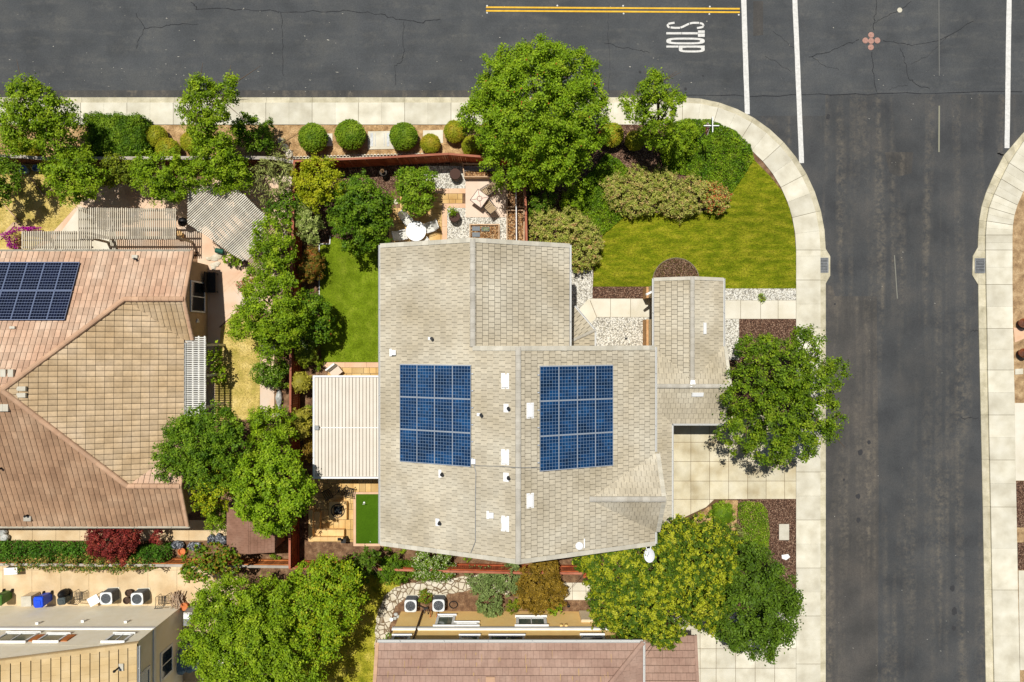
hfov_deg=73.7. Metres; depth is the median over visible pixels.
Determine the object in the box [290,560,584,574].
wood fence
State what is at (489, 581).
garden shrub
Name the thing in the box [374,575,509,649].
flagstone path
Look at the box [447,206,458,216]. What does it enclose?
potted plant
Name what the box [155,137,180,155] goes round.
clipped bush
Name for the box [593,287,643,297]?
mulch bed
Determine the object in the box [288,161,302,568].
wood fence
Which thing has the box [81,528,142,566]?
maple tree
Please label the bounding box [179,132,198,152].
clipped bush
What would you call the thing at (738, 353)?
garden shrub
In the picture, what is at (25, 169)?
garden tub
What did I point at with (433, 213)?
paver patio
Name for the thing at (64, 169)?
leafy tree
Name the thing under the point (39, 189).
edging board
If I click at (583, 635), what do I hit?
window
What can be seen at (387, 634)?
garden shrub
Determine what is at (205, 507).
leafy tree
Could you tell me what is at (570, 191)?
garden shrub
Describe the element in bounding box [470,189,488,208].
patio table
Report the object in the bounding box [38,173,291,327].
stamped patio
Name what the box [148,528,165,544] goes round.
garden shrub
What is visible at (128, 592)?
plant pot
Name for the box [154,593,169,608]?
wire chair
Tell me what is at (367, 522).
putting green
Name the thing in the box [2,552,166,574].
dry vine
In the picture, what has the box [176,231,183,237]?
plant pot
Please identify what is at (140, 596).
air conditioner
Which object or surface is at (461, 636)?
window
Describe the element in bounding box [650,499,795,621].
mulch bed
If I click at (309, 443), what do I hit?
garden shrub
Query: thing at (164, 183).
leafy tree
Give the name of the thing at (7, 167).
leafy tree
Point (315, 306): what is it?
leafy tree
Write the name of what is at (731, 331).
gravel bed
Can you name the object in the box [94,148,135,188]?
garden shrub
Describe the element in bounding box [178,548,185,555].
plant pot
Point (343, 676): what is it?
side lawn
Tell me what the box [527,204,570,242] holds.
garden shrub
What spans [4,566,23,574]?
storage box
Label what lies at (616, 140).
clipped bush
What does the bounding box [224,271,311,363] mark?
leafy tree
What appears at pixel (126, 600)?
plant pot
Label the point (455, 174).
barrel planter
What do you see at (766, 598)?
leafy tree
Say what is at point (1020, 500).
mulch bed
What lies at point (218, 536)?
garden bag
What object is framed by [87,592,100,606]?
folding table
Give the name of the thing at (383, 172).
birdbath
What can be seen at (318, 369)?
garden shrub
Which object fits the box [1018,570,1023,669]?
concrete pad
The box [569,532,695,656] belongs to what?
leafy tree
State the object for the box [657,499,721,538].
driveway
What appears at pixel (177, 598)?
driftwood heap
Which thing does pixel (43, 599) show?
wheelie bin
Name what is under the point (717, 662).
neighbour driveway
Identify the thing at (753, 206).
front lawn
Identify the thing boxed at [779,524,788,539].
utility lid
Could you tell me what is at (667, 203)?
garden shrub
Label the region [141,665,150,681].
window
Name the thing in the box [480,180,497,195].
patio chair
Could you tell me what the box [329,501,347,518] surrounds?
fire pit
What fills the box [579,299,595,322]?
front path
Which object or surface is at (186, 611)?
barbecue grill
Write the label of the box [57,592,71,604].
wheelie bin
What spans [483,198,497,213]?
patio chair
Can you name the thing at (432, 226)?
patio chair
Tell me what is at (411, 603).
air conditioner
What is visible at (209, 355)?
garden shrub
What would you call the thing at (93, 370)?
house
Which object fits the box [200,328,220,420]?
side paving
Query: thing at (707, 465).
driveway
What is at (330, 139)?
utility lid
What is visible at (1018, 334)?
concrete pad
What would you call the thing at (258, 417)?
leafy tree
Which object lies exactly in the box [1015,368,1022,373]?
utility lid
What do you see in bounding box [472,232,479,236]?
seedling tray
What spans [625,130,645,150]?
clipped bush
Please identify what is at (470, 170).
raised bed
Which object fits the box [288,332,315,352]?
garden shrub
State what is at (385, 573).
garden shrub
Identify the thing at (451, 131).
clipped bush
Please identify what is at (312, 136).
clipped bush
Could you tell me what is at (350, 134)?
clipped bush
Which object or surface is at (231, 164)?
leafy tree
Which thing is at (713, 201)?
garden shrub
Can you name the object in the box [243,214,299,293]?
leafy tree
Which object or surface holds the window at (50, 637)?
in the house at (92, 644)
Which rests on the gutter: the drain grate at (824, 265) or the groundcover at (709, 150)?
the drain grate at (824, 265)
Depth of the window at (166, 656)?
41.87 m
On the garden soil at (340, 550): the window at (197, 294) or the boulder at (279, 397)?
the boulder at (279, 397)
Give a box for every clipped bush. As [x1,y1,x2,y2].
[18,138,39,155]
[145,125,167,147]
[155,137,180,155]
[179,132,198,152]
[297,122,328,152]
[334,119,366,150]
[389,122,417,150]
[420,133,440,153]
[443,120,465,142]
[461,134,483,154]
[599,122,623,147]
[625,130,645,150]
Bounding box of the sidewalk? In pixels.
[0,103,1023,681]
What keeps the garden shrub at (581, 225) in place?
on the mulch bed at (642, 156)
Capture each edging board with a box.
[0,205,25,239]
[21,164,77,207]
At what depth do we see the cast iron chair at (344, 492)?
43.55 m
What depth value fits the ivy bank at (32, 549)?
43.20 m
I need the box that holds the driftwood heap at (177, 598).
[166,590,184,609]
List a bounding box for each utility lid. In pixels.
[327,133,332,145]
[368,131,394,149]
[423,130,442,142]
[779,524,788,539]
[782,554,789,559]
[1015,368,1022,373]
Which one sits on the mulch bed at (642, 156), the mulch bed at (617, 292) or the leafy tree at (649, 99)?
the leafy tree at (649, 99)
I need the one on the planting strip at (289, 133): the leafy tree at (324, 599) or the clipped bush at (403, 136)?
the clipped bush at (403, 136)
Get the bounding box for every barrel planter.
[449,212,460,222]
[450,168,460,180]
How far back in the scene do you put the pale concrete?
44.00 m
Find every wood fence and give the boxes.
[0,155,293,166]
[0,557,287,567]
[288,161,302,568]
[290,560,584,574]
[294,153,521,168]
[523,174,527,240]
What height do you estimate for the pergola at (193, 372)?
2.875 m
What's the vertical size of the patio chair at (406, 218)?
0.982 m
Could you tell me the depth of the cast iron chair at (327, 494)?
43.55 m
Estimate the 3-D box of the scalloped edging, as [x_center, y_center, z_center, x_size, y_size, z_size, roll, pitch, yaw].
[-9.341,-11.902,43.940,9.486,0.180,0.202,-1,90,0]
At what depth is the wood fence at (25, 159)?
42.62 m
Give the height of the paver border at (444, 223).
0.124 m
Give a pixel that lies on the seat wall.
(316, 532)
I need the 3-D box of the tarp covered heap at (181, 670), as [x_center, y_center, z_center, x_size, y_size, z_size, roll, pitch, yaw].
[-20.765,20.325,43.600,1.671,0.940,1.912,0,90,0]
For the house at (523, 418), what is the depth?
36.86 m
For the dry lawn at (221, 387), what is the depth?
44.00 m
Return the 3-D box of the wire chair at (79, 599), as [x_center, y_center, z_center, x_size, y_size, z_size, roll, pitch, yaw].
[-27.648,16.331,43.531,0.620,0.951,0.695,5,90,0]
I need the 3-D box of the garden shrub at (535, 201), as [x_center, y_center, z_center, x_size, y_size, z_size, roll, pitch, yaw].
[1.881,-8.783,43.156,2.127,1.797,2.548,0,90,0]
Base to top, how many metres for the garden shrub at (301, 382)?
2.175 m
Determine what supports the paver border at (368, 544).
on the garden soil at (340, 550)
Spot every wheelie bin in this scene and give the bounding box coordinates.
[0,589,13,605]
[33,590,52,607]
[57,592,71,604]
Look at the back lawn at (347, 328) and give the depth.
44.00 m
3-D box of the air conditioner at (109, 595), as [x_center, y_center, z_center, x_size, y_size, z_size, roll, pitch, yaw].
[-25.650,16.268,43.587,0.820,0.927,0.820,-3,90,0]
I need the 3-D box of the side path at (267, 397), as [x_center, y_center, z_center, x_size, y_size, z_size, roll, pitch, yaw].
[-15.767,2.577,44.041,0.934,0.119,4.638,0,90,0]
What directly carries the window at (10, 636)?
in the house at (92, 644)
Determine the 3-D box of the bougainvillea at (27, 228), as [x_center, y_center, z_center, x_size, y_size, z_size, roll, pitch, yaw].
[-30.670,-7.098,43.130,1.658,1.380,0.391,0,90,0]
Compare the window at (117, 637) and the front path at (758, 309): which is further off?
the front path at (758, 309)
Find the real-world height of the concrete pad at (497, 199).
0.100 m
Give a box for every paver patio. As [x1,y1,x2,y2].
[309,368,377,541]
[389,193,461,242]
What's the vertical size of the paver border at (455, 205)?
0.123 m
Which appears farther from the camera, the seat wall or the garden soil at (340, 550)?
the garden soil at (340, 550)
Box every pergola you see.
[21,231,113,248]
[78,207,193,242]
[184,336,224,414]
[187,182,266,260]
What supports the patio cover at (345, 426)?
on the paver patio at (357, 485)
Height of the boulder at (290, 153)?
0.320 m
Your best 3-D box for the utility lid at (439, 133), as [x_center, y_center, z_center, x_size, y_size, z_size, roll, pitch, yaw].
[-5.089,-13.142,44.015,1.288,0.070,0.902,0,90,0]
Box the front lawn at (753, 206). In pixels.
[593,160,795,287]
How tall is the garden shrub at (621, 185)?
1.504 m
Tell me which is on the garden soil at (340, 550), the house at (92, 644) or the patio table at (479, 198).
the house at (92, 644)
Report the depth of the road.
44.15 m
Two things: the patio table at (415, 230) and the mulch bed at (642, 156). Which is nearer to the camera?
the patio table at (415, 230)
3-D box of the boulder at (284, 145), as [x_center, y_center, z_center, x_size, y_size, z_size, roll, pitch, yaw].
[-14.608,-12.397,43.937,0.434,0.311,0.568,23,90,0]
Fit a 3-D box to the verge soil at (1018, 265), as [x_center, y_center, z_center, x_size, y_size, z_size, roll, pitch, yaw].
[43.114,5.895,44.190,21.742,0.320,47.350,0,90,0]
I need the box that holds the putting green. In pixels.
[356,494,377,543]
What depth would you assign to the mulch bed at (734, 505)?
43.99 m
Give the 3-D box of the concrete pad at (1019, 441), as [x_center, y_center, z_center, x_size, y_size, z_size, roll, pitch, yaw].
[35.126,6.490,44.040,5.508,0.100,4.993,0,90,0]
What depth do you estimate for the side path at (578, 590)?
43.98 m
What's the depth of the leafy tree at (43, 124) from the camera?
39.18 m
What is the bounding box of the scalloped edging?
[293,152,439,159]
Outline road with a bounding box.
[0,0,1023,681]
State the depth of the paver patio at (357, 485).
43.98 m
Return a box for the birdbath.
[379,168,387,176]
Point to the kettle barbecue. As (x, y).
(182, 221)
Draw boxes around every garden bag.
[0,529,7,535]
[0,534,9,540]
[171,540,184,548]
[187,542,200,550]
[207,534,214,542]
[215,533,222,541]
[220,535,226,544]
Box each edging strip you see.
[319,236,330,294]
[653,258,698,277]
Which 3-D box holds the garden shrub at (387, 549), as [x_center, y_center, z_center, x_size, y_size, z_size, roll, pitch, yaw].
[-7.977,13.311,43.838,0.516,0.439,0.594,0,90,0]
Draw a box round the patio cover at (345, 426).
[313,375,377,478]
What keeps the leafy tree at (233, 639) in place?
on the garden soil at (340, 550)
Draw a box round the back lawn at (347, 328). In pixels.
[320,237,383,361]
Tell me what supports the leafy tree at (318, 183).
on the garden soil at (340, 550)
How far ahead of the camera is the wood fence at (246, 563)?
42.76 m
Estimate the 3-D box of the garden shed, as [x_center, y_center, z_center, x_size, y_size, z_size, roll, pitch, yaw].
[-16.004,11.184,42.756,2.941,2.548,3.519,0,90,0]
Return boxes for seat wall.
[308,507,345,540]
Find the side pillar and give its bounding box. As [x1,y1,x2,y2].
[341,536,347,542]
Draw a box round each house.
[0,249,207,527]
[0,606,182,681]
[373,610,698,681]
[378,238,731,563]
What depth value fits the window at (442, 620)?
42.52 m
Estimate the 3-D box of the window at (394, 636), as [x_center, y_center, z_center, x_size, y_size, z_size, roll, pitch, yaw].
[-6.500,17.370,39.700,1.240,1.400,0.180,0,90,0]
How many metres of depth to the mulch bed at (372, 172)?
44.00 m
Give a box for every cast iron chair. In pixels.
[321,486,335,500]
[340,487,353,497]
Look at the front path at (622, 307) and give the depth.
43.98 m
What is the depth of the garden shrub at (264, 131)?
42.15 m
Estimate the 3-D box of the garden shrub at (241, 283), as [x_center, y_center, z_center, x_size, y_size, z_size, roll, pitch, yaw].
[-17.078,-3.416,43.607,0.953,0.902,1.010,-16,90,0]
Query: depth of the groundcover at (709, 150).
43.78 m
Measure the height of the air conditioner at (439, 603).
0.927 m
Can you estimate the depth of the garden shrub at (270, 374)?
42.50 m
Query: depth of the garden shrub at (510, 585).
42.88 m
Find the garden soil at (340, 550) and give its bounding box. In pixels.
[0,126,794,638]
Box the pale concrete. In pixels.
[36,206,116,248]
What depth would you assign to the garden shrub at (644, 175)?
43.02 m
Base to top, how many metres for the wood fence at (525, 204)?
1.830 m
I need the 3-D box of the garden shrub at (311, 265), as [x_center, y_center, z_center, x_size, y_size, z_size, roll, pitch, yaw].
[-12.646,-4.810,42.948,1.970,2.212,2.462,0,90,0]
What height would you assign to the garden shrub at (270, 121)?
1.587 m
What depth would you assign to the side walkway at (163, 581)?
43.99 m
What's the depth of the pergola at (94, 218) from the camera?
41.37 m
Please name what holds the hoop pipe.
on the raised bed at (510, 224)
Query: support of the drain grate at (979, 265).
on the gutter
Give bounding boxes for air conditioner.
[100,587,119,604]
[131,587,150,604]
[404,595,418,611]
[432,594,445,611]
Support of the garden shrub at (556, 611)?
on the garden soil at (340, 550)
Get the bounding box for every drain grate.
[820,258,828,272]
[975,258,984,272]
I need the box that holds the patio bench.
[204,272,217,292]
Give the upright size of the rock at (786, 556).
0.070 m
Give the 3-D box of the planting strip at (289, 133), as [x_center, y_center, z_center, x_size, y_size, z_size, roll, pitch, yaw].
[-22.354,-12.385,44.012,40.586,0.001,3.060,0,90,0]
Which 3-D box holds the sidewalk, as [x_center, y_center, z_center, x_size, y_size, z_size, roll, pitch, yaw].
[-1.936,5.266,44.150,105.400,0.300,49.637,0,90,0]
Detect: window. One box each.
[0,631,40,642]
[28,632,75,642]
[100,632,135,642]
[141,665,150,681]
[160,642,172,681]
[188,473,198,494]
[189,373,195,412]
[190,280,204,312]
[391,634,411,638]
[433,614,456,626]
[454,621,479,626]
[459,634,480,638]
[488,634,524,638]
[515,615,548,626]
[580,633,604,638]
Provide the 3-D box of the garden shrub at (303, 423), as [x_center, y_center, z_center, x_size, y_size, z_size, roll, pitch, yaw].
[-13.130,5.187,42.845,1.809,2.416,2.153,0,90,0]
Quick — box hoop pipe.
[516,189,516,239]
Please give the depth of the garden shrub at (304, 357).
42.54 m
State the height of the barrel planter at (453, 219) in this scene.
0.700 m
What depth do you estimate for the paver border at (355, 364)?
43.98 m
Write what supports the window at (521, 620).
in the house at (471, 646)
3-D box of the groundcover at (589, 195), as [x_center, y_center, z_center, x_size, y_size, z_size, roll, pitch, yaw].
[5.628,-9.028,43.781,5.586,0.458,3.802,-45,90,0]
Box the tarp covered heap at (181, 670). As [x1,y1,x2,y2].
[177,643,199,674]
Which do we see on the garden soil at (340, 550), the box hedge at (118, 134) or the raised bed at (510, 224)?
the raised bed at (510, 224)
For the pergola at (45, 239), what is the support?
on the pale concrete
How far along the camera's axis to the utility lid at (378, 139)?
43.97 m
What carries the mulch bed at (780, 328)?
on the garden soil at (340, 550)
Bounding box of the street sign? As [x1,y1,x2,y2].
[698,117,718,139]
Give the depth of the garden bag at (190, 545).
43.65 m
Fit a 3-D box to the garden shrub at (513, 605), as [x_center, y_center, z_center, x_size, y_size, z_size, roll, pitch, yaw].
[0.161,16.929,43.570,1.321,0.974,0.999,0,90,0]
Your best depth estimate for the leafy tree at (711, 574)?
38.80 m
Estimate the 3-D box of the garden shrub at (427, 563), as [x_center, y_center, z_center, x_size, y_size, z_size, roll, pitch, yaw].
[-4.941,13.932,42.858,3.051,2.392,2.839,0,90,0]
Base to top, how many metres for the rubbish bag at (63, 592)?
0.927 m
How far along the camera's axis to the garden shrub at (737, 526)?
43.62 m
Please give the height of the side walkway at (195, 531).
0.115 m
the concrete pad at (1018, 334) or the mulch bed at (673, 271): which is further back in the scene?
the concrete pad at (1018, 334)
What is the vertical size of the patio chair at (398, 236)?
0.982 m
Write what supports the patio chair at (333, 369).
on the paver patio at (357, 485)
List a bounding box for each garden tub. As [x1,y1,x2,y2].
[19,165,29,173]
[32,165,40,171]
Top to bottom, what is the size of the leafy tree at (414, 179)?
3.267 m
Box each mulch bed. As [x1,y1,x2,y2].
[302,159,449,244]
[467,125,716,267]
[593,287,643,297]
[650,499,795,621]
[653,258,697,278]
[685,500,737,544]
[729,319,795,414]
[1015,481,1023,526]
[1017,542,1023,569]
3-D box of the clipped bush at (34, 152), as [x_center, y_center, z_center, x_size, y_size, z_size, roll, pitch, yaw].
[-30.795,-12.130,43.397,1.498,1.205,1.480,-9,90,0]
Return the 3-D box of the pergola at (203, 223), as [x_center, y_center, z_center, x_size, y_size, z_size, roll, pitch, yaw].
[-17.420,-7.684,42.682,5.935,2.635,3.544,34,90,0]
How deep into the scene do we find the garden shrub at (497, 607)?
42.90 m
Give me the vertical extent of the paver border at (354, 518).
0.100 m
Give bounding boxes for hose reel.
[213,246,228,261]
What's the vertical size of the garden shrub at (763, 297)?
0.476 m
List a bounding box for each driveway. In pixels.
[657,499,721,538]
[670,613,795,681]
[674,415,795,498]
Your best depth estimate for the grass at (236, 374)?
43.95 m
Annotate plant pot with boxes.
[123,597,130,603]
[125,589,133,596]
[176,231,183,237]
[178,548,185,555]
[180,602,187,610]
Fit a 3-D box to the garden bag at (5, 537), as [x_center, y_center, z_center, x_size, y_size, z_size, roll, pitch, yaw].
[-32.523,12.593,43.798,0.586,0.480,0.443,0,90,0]
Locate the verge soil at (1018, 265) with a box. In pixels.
[1012,191,1023,681]
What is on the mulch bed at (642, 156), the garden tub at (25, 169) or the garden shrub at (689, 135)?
the garden shrub at (689, 135)
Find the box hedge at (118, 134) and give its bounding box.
[81,111,154,162]
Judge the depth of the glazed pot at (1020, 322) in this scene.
43.52 m
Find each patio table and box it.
[406,221,425,240]
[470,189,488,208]
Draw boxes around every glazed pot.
[1017,318,1023,327]
[1017,348,1023,357]
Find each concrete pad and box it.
[465,178,505,216]
[1013,328,1023,341]
[1015,403,1023,480]
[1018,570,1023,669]
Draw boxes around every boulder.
[275,389,282,405]
[282,144,288,151]
[285,149,292,158]
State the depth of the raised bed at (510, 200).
43.64 m
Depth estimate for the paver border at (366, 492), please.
43.96 m
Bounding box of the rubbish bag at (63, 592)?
[57,588,69,597]
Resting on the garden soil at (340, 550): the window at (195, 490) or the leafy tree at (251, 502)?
the leafy tree at (251, 502)
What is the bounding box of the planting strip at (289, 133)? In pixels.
[0,125,474,169]
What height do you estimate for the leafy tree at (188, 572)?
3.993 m
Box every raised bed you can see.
[462,163,503,178]
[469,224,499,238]
[506,171,524,208]
[506,210,524,240]
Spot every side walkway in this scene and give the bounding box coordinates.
[0,520,226,539]
[0,566,237,681]
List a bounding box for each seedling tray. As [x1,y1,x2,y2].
[472,226,479,230]
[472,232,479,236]
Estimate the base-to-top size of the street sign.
3.285 m
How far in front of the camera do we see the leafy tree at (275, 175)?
41.41 m
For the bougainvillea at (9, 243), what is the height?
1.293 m
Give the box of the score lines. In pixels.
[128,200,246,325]
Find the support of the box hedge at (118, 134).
on the planting strip at (289, 133)
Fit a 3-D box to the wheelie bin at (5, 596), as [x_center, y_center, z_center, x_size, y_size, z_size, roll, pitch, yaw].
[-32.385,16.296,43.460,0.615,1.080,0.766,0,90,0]
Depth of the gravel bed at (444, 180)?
43.99 m
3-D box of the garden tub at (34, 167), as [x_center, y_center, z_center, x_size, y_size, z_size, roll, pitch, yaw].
[-30.488,-11.069,43.840,0.424,0.320,0.424,0,90,0]
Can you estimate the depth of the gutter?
44.10 m
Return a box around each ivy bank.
[0,540,94,566]
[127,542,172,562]
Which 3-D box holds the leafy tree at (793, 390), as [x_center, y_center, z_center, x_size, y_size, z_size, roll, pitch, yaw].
[15.778,3.363,40.578,7.928,6.952,8.791,0,90,0]
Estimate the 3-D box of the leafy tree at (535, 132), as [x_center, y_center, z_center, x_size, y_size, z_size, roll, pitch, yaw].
[1.434,-13.159,40.252,9.599,7.612,9.062,0,90,0]
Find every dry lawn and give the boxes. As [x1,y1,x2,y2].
[0,164,86,248]
[215,313,259,420]
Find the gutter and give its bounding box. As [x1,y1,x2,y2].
[0,97,1023,681]
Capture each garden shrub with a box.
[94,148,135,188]
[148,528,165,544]
[202,503,226,534]
[206,340,226,384]
[222,252,241,266]
[230,110,279,155]
[234,281,248,292]
[248,356,288,389]
[263,113,274,129]
[287,371,312,393]
[287,407,312,440]
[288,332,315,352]
[293,340,319,368]
[294,201,325,245]
[296,245,325,283]
[299,437,312,462]
[304,359,324,413]
[370,551,414,585]
[383,626,393,638]
[384,546,391,552]
[409,551,457,583]
[417,587,432,604]
[464,565,505,597]
[475,589,503,617]
[494,563,527,597]
[505,598,522,614]
[513,559,568,615]
[526,185,557,221]
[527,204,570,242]
[547,599,563,616]
[554,233,604,273]
[555,205,601,252]
[559,182,585,210]
[598,170,649,219]
[623,162,665,217]
[650,162,687,219]
[657,118,701,166]
[672,172,710,224]
[697,179,733,215]
[708,500,737,524]
[729,522,746,553]
[732,336,751,357]
[758,292,765,301]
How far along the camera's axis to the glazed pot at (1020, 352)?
43.52 m
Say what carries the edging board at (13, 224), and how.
on the dry lawn at (28, 203)
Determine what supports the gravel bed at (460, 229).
on the garden soil at (340, 550)
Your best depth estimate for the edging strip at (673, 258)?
43.95 m
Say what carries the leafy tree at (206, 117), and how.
on the planting strip at (289, 133)
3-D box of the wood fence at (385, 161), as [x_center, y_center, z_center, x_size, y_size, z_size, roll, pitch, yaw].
[-6.355,-11.305,43.040,14.174,1.980,0.576,0,90,0]
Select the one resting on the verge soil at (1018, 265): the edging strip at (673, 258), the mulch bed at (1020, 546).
the mulch bed at (1020, 546)
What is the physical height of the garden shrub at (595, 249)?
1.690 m
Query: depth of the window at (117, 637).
39.20 m
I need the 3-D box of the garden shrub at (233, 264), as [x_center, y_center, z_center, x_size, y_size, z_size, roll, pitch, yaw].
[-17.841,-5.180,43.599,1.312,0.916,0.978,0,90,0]
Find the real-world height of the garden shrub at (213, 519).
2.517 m
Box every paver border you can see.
[323,362,377,367]
[353,492,355,545]
[356,492,377,493]
[356,544,379,545]
[435,188,464,193]
[442,203,464,207]
[442,208,446,239]
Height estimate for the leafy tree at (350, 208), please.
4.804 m
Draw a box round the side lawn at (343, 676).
[241,575,399,681]
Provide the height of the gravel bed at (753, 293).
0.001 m
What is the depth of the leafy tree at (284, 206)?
41.79 m
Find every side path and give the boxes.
[260,345,274,416]
[560,582,597,599]
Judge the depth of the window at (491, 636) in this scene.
40.20 m
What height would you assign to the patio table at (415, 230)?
0.745 m
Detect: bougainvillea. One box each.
[0,230,18,248]
[12,226,41,231]
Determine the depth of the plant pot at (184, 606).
43.66 m
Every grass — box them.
[0,168,80,241]
[215,318,259,420]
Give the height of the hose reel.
0.519 m
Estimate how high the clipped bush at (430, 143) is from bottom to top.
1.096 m
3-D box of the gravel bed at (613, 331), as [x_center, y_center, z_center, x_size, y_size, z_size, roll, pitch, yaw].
[6.249,-0.161,43.998,5.669,0.001,2.770,0,90,0]
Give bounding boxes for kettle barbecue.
[178,217,187,227]
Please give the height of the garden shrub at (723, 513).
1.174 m
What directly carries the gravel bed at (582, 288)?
on the garden soil at (340, 550)
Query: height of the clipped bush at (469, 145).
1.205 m
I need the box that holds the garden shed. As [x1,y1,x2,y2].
[227,491,284,553]
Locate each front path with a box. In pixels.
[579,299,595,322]
[590,298,651,316]
[725,300,795,318]
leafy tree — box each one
[0,62,88,160]
[0,153,24,210]
[37,142,111,207]
[123,145,199,206]
[148,400,252,495]
[174,64,259,166]
[175,572,329,681]
[178,541,242,585]
[185,129,255,195]
[188,463,240,516]
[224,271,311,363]
[228,436,318,538]
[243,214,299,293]
[246,401,298,453]
[248,138,295,205]
[262,189,303,224]
[280,551,369,670]
[287,150,345,215]
[295,287,335,346]
[325,168,398,256]
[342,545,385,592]
[391,165,438,217]
[455,32,618,195]
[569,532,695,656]
[616,66,686,155]
[655,511,745,637]
[705,532,806,665]
[711,323,853,469]
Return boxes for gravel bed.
[422,166,507,187]
[447,208,507,239]
[569,270,592,308]
[591,317,651,345]
[725,288,795,299]
[725,319,738,359]
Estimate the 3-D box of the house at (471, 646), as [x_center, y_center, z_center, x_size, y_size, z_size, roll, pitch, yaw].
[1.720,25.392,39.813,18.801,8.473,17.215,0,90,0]
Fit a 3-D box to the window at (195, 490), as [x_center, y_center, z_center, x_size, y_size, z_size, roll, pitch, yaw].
[-19.810,8.700,42.500,0.060,1.280,1.480,0,90,0]
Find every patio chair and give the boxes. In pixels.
[325,363,343,374]
[391,229,408,240]
[397,210,413,224]
[424,219,438,232]
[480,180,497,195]
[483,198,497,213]
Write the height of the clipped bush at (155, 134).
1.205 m
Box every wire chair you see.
[69,589,86,604]
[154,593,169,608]
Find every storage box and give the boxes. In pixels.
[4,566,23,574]
[21,591,39,606]
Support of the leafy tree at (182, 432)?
on the garden soil at (340, 550)
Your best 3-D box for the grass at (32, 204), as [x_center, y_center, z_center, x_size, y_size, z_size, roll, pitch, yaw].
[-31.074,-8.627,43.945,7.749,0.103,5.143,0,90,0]
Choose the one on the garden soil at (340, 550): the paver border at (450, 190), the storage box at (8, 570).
the paver border at (450, 190)
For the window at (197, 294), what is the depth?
42.50 m
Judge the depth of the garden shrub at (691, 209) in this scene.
43.05 m
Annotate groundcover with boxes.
[554,153,631,234]
[660,118,753,192]
[738,501,769,551]
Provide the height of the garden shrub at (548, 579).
3.191 m
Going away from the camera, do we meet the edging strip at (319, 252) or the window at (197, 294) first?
the window at (197, 294)
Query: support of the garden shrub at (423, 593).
on the garden soil at (340, 550)
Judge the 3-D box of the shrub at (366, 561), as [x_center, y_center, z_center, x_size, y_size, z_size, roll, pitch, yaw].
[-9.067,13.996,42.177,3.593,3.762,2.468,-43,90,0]
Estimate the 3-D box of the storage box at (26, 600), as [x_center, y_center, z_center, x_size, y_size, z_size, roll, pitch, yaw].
[-30.669,16.439,43.550,0.640,0.900,0.640,-3,90,0]
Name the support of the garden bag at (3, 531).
on the side walkway at (195, 531)
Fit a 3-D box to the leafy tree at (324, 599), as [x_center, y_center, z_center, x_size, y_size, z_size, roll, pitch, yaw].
[-11.242,15.743,41.013,5.077,6.083,7.076,22,90,0]
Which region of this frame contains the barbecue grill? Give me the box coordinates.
[183,605,193,625]
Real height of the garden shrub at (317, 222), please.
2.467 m
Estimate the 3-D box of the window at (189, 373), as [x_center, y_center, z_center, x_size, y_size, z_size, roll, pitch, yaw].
[-20.260,3.300,42.700,0.060,2.180,2.580,0,90,0]
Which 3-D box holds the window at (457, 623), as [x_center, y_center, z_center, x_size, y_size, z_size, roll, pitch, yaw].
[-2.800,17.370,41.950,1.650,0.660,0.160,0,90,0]

